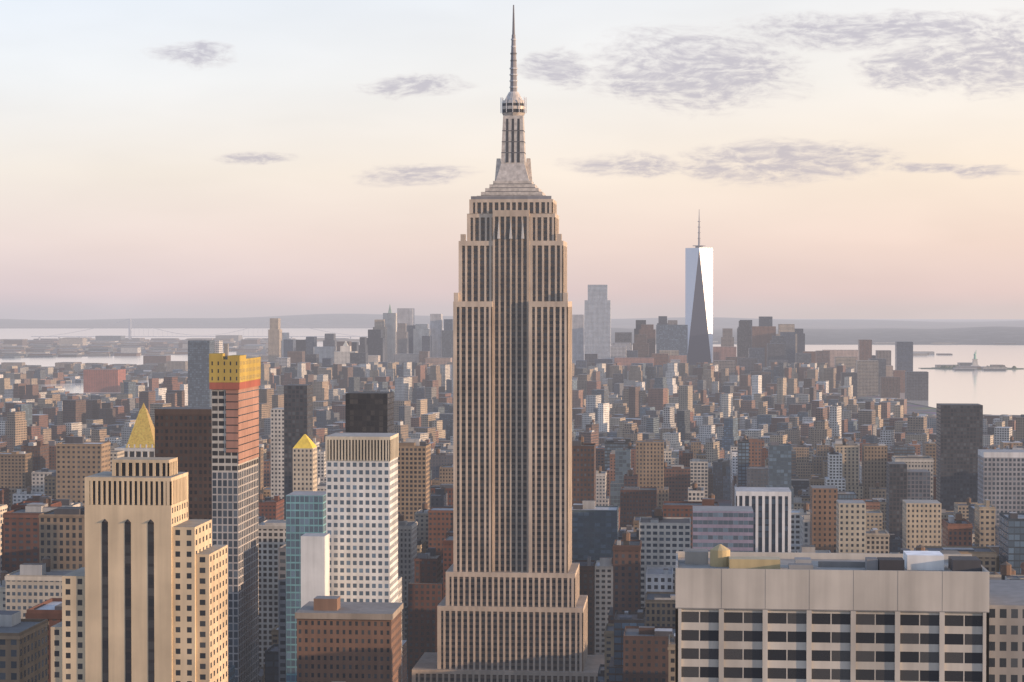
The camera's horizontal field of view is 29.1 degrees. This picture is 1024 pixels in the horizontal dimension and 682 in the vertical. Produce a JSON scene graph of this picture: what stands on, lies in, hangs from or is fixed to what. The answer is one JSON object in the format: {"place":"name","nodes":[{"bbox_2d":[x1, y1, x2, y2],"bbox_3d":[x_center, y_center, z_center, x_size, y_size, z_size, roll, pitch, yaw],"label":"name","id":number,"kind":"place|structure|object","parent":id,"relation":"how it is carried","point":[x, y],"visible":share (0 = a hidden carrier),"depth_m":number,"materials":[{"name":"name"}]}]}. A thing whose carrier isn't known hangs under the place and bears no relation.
{"place":"outdoors","nodes":[
{"label":"outdoors","id":0,"kind":"place"},
{"bbox_2d":[12,380,148,393],"bbox_3d":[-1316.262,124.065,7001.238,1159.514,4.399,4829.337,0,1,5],"label":"river water","id":1,"kind":"structure","parent":0,"point":[74,387],"depth_m":6095.18,"materials":[{"name":"white liquid"}]},
{"bbox_2d":[0,351,235,366],"bbox_3d":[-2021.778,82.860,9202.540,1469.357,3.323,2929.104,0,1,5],"label":"basin water","id":2,"kind":"structure","parent":0,"point":[52,361],"depth_m":9064.55,"materials":[{"name":"white liquid"}]},
{"bbox_2d":[115,444,154,456],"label":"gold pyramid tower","id":3,"kind":"structure","parent":0,"point":[139,452],"depth_m":1953.13,"materials":[{"name":"stone"}]},
{"bbox_2d":[126,403,154,447],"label":"pyramidal roof","id":4,"kind":"structure","parent":3,"relation":"on","point":[143,432],"depth_m":1964.10,"materials":[{"name":"gold metal"}]},
{"bbox_2d":[0,328,443,339],"bbox_3d":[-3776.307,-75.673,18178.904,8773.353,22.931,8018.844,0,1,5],"label":"bay water","id":5,"kind":"structure","parent":0,"point":[16,333],"depth_m":18243.37,"materials":[{"name":"white liquid"}]},
{"bbox_2d":[0,314,1023,325],"bbox_3d":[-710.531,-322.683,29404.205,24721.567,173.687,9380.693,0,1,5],"label":"shore hills","id":6,"kind":"structure","parent":0,"point":[336,320],"depth_m":26599.92,"materials":[{"name":"grey"}]},
{"bbox_2d":[0,319,1023,505],"bbox_3d":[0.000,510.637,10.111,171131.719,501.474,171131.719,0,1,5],"label":"ground","id":7,"kind":"structure","parent":0,"point":[917,408],"depth_m":22999.61,"materials":[{"name":"grey"}]},
{"bbox_2d":[51,457,227,681],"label":"cream tower","id":8,"kind":"structure","parent":7,"relation":"on","point":[145,594],"depth_m":641.87,"materials":[{"name":"beige stone"}]},
{"bbox_2d":[31,319,367,339],"bbox_3d":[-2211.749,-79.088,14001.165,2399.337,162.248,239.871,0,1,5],"label":"suspension bridge","id":9,"kind":"structure","parent":7,"relation":"on","point":[129,336],"depth_m":13985.53,"materials":[{"name":"silver metal"}]},
{"bbox_2d":[0,362,854,393],"bbox_3d":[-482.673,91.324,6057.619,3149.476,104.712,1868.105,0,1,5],"label":"city buildings","id":10,"kind":"structure","parent":7,"relation":"on","point":[274,375],"depth_m":5319.89,"materials":[{"name":"grey concrete"}]},
{"bbox_2d":[0,335,1015,371],"bbox_3d":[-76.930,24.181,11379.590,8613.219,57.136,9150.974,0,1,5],"label":"distant city","id":11,"kind":"object","parent":7,"relation":"on","point":[67,347],"visible":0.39,"depth_m":10656.68},
{"bbox_2d":[412,5,604,681],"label":"skyscraper","id":12,"kind":"structure","parent":7,"relation":"on","point":[512,606],"depth_m":1242.83,"materials":[{"name":"beige stone"}]},
{"bbox_2d":[481,92,545,195],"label":"mooring mast","id":13,"kind":"object","parent":12,"relation":"attached to","point":[515,173],"visible":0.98,"depth_m":1254.74,"materials":[{"name":"silver metal"}]},
{"bbox_2d":[0,493,1023,681],"bbox_3d":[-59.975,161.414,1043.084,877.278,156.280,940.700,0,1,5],"label":"city","id":14,"kind":"object","parent":7,"relation":"on","point":[627,582],"visible":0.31,"depth_m":1101.62},
{"bbox_2d":[0,374,1023,499],"bbox_3d":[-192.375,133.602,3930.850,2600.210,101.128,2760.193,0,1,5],"label":"city","id":15,"kind":"object","parent":7,"relation":"on","point":[674,413],"visible":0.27,"depth_m":3748.66},
{"bbox_2d":[0,433,1023,531],"bbox_3d":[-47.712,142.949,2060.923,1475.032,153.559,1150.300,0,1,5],"label":"city buildings","id":16,"kind":"structure","parent":7,"relation":"on","point":[632,479],"depth_m":1954.39,"materials":[{"name":"concrete"}]},
{"bbox_2d":[83,340,1023,681],"bbox_3d":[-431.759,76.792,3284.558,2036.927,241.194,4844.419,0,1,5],"label":"city buildings","id":17,"kind":"structure","parent":7,"relation":"on","point":[343,614],"depth_m":1011.45,"materials":[{"name":"white concrete"}]},
{"bbox_2d":[268,285,928,399],"bbox_3d":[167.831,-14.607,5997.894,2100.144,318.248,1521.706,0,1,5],"label":"distant skyscrapers","id":18,"kind":"structure","parent":7,"relation":"on","point":[399,336],"depth_m":6111.47,"materials":[{"name":"grey concrete"}]},
{"bbox_2d":[685,248,712,364],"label":"one wtc facets","id":19,"kind":"object","parent":7,"relation":"on","point":[691,257],"visible":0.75,"depth_m":6315.57,"materials":[{"name":"white glass"}]},
{"bbox_2d":[693,213,705,247],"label":"spire","id":20,"kind":"structure","parent":19,"relation":"on","point":[699,245],"depth_m":6332.31,"materials":[{"name":"silver metal"}]},
{"bbox_2d":[0,0,1023,318],"label":"sky","id":21,"kind":"structure","parent":0,"point":[836,159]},
{"bbox_2d":[317,341,1023,414],"bbox_3d":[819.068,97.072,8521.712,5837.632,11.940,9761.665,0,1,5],"label":"bay water","id":22,"kind":"structure","parent":0,"point":[996,392],"depth_m":7031.47,"materials":[{"name":"white liquid"}]},
{"bbox_2d":[584,326,1023,344],"bbox_3d":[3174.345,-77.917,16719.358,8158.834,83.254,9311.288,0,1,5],"label":"staten island hills","id":23,"kind":"structure","parent":0,"point":[990,335],"depth_m":14202.70,"materials":[{"name":"grey"}]},
{"bbox_2d":[675,544,1023,681],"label":"concrete slab tower","id":24,"kind":"structure","parent":0,"point":[922,616],"depth_m":422.33,"materials":[{"name":"beige concrete"}]},
{"bbox_2d":[921,365,1023,369],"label":"island","id":25,"kind":"structure","parent":0,"point":[951,368],"depth_m":7742.32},
{"bbox_2d":[971,359,988,368],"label":"statue of liberty pedestal","id":26,"kind":"object","parent":25,"relation":"on","point":[974,362],"visible":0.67,"depth_m":7764.61,"materials":[{"name":"beige stone"}]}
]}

